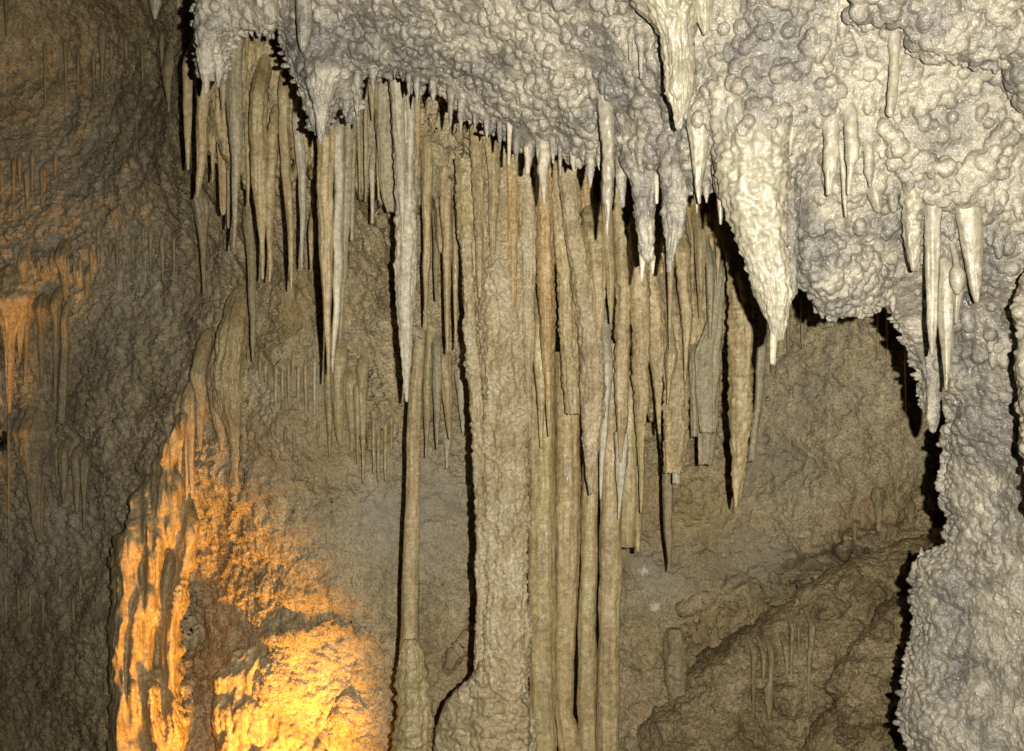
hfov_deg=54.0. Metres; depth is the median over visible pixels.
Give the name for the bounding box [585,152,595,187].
stalactite
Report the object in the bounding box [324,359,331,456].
stalactite
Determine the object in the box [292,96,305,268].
stalactite
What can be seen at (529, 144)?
stalactite
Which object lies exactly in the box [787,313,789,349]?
soda straw
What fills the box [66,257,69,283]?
stalactite
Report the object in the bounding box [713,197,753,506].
stalactite
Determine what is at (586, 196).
stalactite
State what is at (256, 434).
stalactite
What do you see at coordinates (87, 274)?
stalactite
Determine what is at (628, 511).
stalactite
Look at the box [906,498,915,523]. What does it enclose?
stalactite
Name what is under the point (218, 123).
flowstone curtain
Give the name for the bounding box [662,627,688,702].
stalagmite
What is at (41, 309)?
stalactite
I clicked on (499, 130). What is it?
stalactite
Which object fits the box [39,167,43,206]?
stalactite
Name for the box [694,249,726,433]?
stalactite
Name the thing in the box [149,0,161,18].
stalactite
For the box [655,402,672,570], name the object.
stalactite
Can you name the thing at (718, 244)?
stalactite
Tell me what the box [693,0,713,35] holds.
stalactite
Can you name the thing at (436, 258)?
stalactite
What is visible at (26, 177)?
stalactite
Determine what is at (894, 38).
stalactite
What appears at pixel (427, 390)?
stalactite
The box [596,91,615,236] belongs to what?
stalactite
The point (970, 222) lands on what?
stalactite
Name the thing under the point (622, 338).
stalactite
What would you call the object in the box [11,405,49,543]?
stalactite
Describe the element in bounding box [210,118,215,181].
stalactite
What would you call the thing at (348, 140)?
stalactite
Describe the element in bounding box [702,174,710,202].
stalactite
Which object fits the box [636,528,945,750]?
rock ledge
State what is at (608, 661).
column
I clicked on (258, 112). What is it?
stalactite
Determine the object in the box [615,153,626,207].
stalactite
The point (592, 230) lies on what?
stalactite
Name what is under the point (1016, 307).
rock pillar
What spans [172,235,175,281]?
stalactite
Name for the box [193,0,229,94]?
stalactite
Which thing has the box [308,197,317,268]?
stalactite
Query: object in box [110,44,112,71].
stalactite
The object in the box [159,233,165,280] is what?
stalactite
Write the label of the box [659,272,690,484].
stalactite
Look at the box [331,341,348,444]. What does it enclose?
stalactite
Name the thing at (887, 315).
soda straw
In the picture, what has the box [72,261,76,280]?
stalactite
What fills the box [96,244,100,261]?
stalactite
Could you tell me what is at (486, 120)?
stalactite
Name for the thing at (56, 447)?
stalactite
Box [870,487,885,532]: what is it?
stalactite
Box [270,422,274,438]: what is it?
stalactite
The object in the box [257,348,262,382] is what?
soda straw
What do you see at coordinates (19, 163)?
stalactite
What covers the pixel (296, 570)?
cave wall
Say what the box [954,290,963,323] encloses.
stalactite
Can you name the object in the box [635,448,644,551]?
stalactite
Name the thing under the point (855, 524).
stalactite
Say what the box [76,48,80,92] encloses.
stalactite
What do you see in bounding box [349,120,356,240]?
stalactite
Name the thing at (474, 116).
stalactite
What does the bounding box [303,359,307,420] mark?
soda straw
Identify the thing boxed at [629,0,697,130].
stalactite
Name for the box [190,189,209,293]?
stalactite
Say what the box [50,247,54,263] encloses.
stalactite
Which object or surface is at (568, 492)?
column
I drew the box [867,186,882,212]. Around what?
stalactite
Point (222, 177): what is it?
stalactite
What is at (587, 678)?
column
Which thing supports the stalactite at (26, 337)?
hanging from the cave wall
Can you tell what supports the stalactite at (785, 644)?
attached to the rock ledge at (710, 709)
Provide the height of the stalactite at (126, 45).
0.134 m
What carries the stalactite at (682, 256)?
hanging from the cave wall
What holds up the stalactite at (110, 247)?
hanging from the cave wall
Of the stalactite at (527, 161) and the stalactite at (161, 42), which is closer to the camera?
the stalactite at (527, 161)
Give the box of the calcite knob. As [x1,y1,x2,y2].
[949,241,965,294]
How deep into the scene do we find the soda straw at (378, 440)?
4.18 m
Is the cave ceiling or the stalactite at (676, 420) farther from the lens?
the stalactite at (676, 420)
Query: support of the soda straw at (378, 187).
attached to the cave wall
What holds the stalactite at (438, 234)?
hanging from the flowstone curtain at (372, 142)
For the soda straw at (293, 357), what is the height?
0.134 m
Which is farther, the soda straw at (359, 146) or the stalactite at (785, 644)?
the stalactite at (785, 644)
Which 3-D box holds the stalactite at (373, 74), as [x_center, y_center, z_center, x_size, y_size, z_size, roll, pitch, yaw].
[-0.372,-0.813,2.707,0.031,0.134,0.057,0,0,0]
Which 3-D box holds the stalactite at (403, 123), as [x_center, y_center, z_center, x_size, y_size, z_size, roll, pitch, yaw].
[-0.358,-0.611,3.397,0.116,1.399,0.350,0,0,0]
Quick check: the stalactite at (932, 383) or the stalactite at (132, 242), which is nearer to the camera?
the stalactite at (932, 383)
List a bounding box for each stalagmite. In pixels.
[391,638,434,750]
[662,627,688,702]
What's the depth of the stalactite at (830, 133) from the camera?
2.11 m
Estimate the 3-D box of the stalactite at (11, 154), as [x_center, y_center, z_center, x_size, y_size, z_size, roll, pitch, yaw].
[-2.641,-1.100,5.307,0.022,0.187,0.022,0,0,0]
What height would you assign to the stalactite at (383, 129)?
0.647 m
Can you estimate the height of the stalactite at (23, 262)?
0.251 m
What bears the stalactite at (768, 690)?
hanging from the rock ledge at (710, 709)
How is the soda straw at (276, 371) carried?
attached to the cave wall
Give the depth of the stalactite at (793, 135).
2.12 m
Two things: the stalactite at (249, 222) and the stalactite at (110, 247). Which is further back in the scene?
the stalactite at (110, 247)
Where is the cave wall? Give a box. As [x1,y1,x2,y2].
[0,0,946,750]
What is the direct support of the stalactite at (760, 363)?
hanging from the cave wall
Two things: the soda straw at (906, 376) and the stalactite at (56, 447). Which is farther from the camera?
the stalactite at (56, 447)
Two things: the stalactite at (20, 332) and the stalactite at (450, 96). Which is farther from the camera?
the stalactite at (20, 332)
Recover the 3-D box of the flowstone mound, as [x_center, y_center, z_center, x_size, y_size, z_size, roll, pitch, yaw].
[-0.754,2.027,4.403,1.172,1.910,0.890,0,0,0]
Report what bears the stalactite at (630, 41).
hanging from the cave ceiling
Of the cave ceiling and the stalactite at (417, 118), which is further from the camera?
the stalactite at (417, 118)
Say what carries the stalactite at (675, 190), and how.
hanging from the cave ceiling
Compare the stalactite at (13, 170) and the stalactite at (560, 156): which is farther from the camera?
the stalactite at (13, 170)
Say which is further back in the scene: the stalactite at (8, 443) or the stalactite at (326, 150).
the stalactite at (8, 443)
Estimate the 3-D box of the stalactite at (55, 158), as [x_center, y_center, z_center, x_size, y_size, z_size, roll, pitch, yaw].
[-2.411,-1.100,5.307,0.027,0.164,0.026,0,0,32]
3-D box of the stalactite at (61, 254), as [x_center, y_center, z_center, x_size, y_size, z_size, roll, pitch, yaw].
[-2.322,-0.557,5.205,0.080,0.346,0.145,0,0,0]
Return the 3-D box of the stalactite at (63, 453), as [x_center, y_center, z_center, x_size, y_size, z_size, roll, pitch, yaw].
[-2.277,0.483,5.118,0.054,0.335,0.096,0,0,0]
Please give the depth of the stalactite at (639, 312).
3.28 m
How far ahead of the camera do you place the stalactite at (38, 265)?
5.18 m
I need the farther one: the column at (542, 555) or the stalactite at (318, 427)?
the stalactite at (318, 427)
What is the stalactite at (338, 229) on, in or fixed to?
hanging from the cave wall
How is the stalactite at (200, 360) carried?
hanging from the cave wall
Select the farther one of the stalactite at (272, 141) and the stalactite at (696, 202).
the stalactite at (272, 141)
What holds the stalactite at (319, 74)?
hanging from the cave ceiling
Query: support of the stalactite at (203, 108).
hanging from the cave wall
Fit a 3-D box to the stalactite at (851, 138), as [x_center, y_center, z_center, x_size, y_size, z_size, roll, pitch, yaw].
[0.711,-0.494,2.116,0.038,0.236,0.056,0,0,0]
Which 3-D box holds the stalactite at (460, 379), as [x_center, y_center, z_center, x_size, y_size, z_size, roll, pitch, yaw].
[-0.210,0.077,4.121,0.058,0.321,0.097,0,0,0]
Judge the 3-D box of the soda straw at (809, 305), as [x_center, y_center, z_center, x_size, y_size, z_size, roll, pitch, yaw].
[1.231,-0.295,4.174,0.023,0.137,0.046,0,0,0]
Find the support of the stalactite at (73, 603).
hanging from the cave wall
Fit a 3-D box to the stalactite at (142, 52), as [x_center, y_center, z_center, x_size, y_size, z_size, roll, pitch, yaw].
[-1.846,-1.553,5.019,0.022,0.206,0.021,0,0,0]
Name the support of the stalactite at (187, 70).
hanging from the cave wall
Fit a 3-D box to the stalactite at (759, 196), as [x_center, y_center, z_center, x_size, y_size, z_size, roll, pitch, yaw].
[0.513,-0.363,2.178,0.197,0.682,0.198,0,0,38]
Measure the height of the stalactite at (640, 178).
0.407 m
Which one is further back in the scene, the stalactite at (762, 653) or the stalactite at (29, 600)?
the stalactite at (29, 600)
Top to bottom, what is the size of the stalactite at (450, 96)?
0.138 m
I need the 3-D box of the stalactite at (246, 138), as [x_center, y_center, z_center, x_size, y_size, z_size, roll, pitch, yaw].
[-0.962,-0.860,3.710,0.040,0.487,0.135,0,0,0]
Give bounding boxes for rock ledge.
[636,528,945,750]
[802,592,912,750]
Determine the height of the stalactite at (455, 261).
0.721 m
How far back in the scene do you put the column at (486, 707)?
3.31 m
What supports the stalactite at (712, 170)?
hanging from the cave ceiling
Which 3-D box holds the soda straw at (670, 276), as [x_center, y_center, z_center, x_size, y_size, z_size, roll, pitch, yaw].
[0.527,-0.384,3.492,0.029,0.600,0.331,0,0,0]
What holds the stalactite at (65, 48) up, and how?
hanging from the cave wall
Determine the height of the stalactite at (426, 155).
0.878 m
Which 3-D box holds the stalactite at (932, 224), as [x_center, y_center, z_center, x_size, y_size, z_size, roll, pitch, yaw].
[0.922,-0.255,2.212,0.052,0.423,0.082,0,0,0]
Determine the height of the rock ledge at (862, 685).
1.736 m
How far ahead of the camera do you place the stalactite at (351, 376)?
4.18 m
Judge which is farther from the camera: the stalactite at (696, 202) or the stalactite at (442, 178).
the stalactite at (442, 178)
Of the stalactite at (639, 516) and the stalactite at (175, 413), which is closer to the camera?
the stalactite at (639, 516)
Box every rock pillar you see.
[892,363,1023,750]
[1009,273,1023,471]
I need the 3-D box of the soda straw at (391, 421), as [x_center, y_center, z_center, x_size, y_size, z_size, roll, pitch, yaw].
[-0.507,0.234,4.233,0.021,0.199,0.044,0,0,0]
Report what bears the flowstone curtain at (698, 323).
hanging from the cave wall
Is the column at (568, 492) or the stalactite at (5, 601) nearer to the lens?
the column at (568, 492)
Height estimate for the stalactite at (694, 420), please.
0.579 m
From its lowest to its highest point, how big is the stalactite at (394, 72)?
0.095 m
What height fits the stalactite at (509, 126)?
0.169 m
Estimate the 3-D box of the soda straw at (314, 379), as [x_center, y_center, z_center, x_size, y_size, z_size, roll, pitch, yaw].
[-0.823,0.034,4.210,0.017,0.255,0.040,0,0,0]
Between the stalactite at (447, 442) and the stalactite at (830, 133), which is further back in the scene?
the stalactite at (447, 442)
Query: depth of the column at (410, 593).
3.64 m
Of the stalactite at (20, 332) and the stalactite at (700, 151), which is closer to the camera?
the stalactite at (700, 151)
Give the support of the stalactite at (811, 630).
hanging from the rock ledge at (710, 709)
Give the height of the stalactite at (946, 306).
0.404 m
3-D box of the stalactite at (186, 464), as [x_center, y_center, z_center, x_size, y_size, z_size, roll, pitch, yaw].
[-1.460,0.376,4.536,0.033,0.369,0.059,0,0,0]
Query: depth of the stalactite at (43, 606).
5.18 m
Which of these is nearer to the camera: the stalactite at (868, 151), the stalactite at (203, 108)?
the stalactite at (868, 151)
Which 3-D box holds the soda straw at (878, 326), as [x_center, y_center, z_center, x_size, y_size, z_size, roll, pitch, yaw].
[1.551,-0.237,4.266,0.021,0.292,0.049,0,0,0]
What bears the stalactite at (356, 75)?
hanging from the cave ceiling
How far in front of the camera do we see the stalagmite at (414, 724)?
3.58 m
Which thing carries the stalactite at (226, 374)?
hanging from the cave wall
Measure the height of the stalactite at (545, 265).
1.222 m
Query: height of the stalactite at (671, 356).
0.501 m
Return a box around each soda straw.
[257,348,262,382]
[263,359,267,380]
[274,364,278,414]
[280,366,284,399]
[286,357,290,409]
[291,350,295,379]
[296,365,300,405]
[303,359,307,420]
[313,362,316,413]
[357,95,361,193]
[363,78,367,201]
[367,77,375,119]
[369,144,375,223]
[371,416,375,473]
[376,147,379,200]
[376,424,380,481]
[383,418,387,481]
[389,411,393,454]
[658,201,674,349]
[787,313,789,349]
[799,289,805,348]
[806,299,811,320]
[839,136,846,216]
[877,312,880,353]
[885,309,890,365]
[903,345,907,416]
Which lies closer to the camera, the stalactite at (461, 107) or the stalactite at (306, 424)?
the stalactite at (461, 107)
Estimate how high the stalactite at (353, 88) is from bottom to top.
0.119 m
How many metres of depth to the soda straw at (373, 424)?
4.14 m
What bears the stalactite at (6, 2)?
hanging from the cave wall
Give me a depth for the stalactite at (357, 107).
2.71 m
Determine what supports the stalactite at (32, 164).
hanging from the cave wall
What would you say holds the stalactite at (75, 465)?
hanging from the cave wall
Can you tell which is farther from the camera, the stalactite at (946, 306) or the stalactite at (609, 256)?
the stalactite at (609, 256)
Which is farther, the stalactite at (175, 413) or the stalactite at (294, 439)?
the stalactite at (175, 413)
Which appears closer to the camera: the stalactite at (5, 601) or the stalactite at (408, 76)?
the stalactite at (408, 76)
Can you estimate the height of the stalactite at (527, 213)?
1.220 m
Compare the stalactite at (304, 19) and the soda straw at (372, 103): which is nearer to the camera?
the stalactite at (304, 19)
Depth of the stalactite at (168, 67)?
4.61 m
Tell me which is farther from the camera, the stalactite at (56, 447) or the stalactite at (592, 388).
the stalactite at (56, 447)
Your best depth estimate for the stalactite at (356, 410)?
4.15 m
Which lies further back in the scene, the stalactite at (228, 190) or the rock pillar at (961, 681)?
the stalactite at (228, 190)
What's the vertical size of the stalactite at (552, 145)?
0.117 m
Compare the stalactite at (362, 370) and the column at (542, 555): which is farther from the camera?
the stalactite at (362, 370)
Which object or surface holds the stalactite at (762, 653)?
hanging from the rock ledge at (710, 709)
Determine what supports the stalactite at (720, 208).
hanging from the cave ceiling
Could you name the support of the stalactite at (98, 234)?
hanging from the cave wall
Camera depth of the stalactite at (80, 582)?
5.06 m
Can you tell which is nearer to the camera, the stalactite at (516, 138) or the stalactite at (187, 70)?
the stalactite at (516, 138)
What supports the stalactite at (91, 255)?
hanging from the cave wall
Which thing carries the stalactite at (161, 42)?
hanging from the cave wall
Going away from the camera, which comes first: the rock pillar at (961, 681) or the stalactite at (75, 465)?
the rock pillar at (961, 681)
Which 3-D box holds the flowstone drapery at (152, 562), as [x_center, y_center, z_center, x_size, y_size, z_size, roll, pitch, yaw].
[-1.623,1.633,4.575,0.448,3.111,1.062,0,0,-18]
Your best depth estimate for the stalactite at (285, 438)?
4.23 m
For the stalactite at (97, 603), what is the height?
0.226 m
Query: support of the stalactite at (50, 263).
hanging from the cave wall
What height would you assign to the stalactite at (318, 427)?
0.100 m
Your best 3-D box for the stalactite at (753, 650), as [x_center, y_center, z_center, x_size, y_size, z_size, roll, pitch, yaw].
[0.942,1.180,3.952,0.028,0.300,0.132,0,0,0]
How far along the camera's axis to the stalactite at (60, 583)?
5.17 m
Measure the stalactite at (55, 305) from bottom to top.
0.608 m
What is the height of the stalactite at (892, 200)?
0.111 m
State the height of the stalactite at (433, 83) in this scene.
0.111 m
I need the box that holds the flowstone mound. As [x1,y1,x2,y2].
[211,642,379,750]
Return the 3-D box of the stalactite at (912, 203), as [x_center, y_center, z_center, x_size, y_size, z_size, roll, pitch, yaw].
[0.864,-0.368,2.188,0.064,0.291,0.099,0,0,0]
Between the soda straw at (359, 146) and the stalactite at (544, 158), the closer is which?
the stalactite at (544, 158)
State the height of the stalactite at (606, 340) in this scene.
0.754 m
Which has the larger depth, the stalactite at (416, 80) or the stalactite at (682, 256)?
the stalactite at (682, 256)
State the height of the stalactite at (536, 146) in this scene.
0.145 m
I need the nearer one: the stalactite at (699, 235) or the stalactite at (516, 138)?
the stalactite at (516, 138)
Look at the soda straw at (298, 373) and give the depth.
4.21 m
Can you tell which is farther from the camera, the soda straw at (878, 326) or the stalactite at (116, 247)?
the stalactite at (116, 247)
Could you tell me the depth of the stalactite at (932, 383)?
2.50 m
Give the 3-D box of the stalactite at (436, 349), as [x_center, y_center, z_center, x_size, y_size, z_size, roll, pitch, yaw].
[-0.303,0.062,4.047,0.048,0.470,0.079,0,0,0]
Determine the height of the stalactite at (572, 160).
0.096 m
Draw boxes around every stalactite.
[0,263,38,412]
[3,592,7,628]
[4,0,8,36]
[7,413,10,559]
[10,149,13,165]
[11,157,16,199]
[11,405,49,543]
[17,153,22,185]
[17,244,30,281]
[17,314,31,361]
[23,168,29,213]
[23,316,31,385]
[28,592,31,627]
[30,148,34,194]
[33,292,49,387]
[36,257,40,278]
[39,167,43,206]
[41,596,44,628]
[42,165,46,206]
[48,255,53,273]
[48,286,63,400]
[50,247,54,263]
[52,152,58,178]
[53,238,70,300]
[53,440,60,481]
[57,295,71,424]
[57,437,70,502]
[58,576,61,590]
[63,38,68,101]
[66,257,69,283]
[70,445,82,513]
[71,596,75,625]
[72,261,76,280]
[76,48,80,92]
[78,256,82,277]
[78,575,82,600]
[80,446,90,529]
[83,264,91,298]
[88,247,93,272]
[96,225,99,268]
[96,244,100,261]
[96,594,98,611]
[98,23,107,84]
[107,239,112,262]
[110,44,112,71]
[114,239,119,285]
[123,36,128,62]
[130,233,135,261]
[140,44,144,84]
[141,226,144,264]
[148,225,153,269]
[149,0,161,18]
[159,32,164,75]
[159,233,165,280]
[161,42,174,111]
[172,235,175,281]
[173,391,182,473]
[179,380,195,498]
[182,39,194,169]
[184,434,188,499]
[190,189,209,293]
[190,328,212,449]
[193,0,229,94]
[195,74,212,197]
[205,343,225,450]
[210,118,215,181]
[210,283,249,485]
[216,141,226,214]
[219,37,243,249]
[226,163,230,228]
[242,199,256,361]
[243,112,250,205]
[248,54,271,279]
[255,428,258,447]
[265,103,278,281]
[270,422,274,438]
[278,61,293,290]
[283,429,286,449]
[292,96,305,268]
[292,428,295,457]
[296,0,312,52]
[299,48,341,144]
[305,418,307,432]
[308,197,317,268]
[316,113,335,382]
[316,420,319,442]
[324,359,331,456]
[331,110,345,372]
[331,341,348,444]
[339,123,353,345]
[345,366,356,452]
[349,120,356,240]
[351,72,363,105]
[353,70,360,103]
[353,95,359,115]
[353,380,359,463]
[356,356,368,483]
[368,67,378,96]
[374,78,394,212]
[388,75,418,401]
[393,68,396,78]
[405,71,412,96]
[413,72,420,107]
[415,96,420,176]
[419,137,432,326]
[423,329,436,386]
[423,338,431,457]
[429,77,438,105]
[431,334,442,448]
[432,204,439,301]
[434,207,442,253]
[437,167,448,197]
[439,179,452,353]
[441,343,452,438]
[443,427,452,468]
[446,88,454,128]
[452,207,458,348]
[454,361,467,432]
[457,101,465,133]
[471,113,476,129]
[483,115,489,139]
[496,118,502,150]
[506,121,512,165]
[512,128,521,162]
[517,153,536,437]
[523,138,529,174]
[524,138,534,166]
[532,155,555,435]
[533,263,545,448]
[535,135,538,162]
[537,138,550,203]
[548,136,556,162]
[551,156,580,414]
[556,155,606,495]
[558,144,562,175]
[568,149,577,170]
[579,165,595,224]
[580,177,605,342]
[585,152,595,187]
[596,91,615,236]
[596,155,602,169]
[598,166,615,323]
[599,300,612,499]
[612,176,631,519]
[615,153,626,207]
[619,143,655,281]
[620,348,637,547]
[626,182,650,512]
[627,32,632,59]
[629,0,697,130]
[635,33,645,78]
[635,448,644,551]
[649,207,666,433]
[653,171,659,203]
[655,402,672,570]
[658,149,689,272]
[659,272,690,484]
[664,310,677,404]
[674,225,692,381]
[685,110,709,203]
[689,343,698,436]
[690,203,706,317]
[692,181,697,212]
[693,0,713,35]
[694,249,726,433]
[698,426,716,465]
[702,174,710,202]
[705,238,715,338]
[709,99,800,364]
[710,158,715,192]
[711,154,722,224]
[711,205,722,284]
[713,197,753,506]
[746,633,757,717]
[747,303,766,462]
[756,634,765,682]
[763,631,774,718]
[764,322,767,373]
[779,631,789,675]
[784,607,794,675]
[788,127,796,155]
[791,609,799,657]
[803,604,815,705]
[822,114,840,196]
[843,102,859,195]
[850,519,860,541]
[863,145,873,186]
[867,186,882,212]
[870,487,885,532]
[886,30,900,117]
[886,189,898,213]
[899,183,924,271]
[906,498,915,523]
[923,204,942,354]
[923,351,940,433]
[938,257,955,390]
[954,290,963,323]
[955,207,983,302]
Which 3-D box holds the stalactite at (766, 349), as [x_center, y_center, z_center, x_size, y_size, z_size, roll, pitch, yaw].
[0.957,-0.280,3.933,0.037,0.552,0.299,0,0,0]
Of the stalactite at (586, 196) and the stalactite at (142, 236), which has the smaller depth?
the stalactite at (586, 196)
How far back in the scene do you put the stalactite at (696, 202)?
2.30 m
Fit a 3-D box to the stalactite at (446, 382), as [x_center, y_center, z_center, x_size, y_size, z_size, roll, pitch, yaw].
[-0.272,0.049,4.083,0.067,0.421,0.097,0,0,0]
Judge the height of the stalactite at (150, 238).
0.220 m
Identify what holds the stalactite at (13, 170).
hanging from the cave wall
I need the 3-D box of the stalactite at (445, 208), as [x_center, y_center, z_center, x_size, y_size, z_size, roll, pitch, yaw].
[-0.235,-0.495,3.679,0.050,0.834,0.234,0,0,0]
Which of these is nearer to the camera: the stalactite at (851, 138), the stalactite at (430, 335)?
the stalactite at (851, 138)
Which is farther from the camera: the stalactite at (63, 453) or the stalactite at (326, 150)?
the stalactite at (63, 453)
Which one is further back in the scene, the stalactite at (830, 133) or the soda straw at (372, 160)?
the soda straw at (372, 160)
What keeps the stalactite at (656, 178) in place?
hanging from the cave ceiling
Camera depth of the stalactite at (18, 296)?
5.19 m
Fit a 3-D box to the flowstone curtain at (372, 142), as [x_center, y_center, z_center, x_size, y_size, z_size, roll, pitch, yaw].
[-0.368,-0.757,3.735,0.591,0.877,0.406,0,0,0]
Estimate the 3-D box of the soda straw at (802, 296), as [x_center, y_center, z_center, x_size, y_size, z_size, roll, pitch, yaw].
[1.188,-0.259,4.128,0.028,0.306,0.050,0,0,0]
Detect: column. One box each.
[399,340,425,648]
[433,122,537,750]
[527,307,557,750]
[554,352,581,750]
[577,451,598,750]
[595,344,622,750]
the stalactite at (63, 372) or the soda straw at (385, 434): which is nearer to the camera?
the soda straw at (385, 434)
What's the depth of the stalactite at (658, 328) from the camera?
3.34 m
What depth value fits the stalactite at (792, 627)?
3.90 m
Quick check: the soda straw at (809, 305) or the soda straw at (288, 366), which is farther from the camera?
the soda straw at (288, 366)
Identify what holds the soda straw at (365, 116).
attached to the cave wall
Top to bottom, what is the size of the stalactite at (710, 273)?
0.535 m
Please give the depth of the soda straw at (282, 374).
4.23 m
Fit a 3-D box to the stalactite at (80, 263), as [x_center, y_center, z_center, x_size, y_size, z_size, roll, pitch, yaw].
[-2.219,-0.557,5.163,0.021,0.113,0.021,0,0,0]
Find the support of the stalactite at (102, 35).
hanging from the cave wall
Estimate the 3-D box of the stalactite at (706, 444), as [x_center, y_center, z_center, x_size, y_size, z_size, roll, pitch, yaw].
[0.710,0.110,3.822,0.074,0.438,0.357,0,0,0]
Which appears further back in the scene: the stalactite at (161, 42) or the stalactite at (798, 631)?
the stalactite at (161, 42)
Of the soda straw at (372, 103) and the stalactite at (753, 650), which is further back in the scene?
the stalactite at (753, 650)
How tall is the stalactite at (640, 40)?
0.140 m
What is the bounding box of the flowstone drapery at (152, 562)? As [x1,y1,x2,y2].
[106,411,199,750]
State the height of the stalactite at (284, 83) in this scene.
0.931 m
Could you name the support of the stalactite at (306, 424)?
hanging from the cave wall
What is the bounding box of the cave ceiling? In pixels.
[189,0,1023,413]
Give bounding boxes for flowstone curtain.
[208,31,316,189]
[349,88,456,235]
[536,181,728,421]
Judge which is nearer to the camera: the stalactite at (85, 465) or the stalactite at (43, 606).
the stalactite at (85, 465)
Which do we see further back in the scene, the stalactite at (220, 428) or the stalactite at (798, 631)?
the stalactite at (220, 428)
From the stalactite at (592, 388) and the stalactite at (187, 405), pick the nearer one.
the stalactite at (592, 388)
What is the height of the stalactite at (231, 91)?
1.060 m
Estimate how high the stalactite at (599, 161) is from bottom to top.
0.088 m
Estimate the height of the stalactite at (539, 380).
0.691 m
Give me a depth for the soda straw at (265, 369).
4.30 m

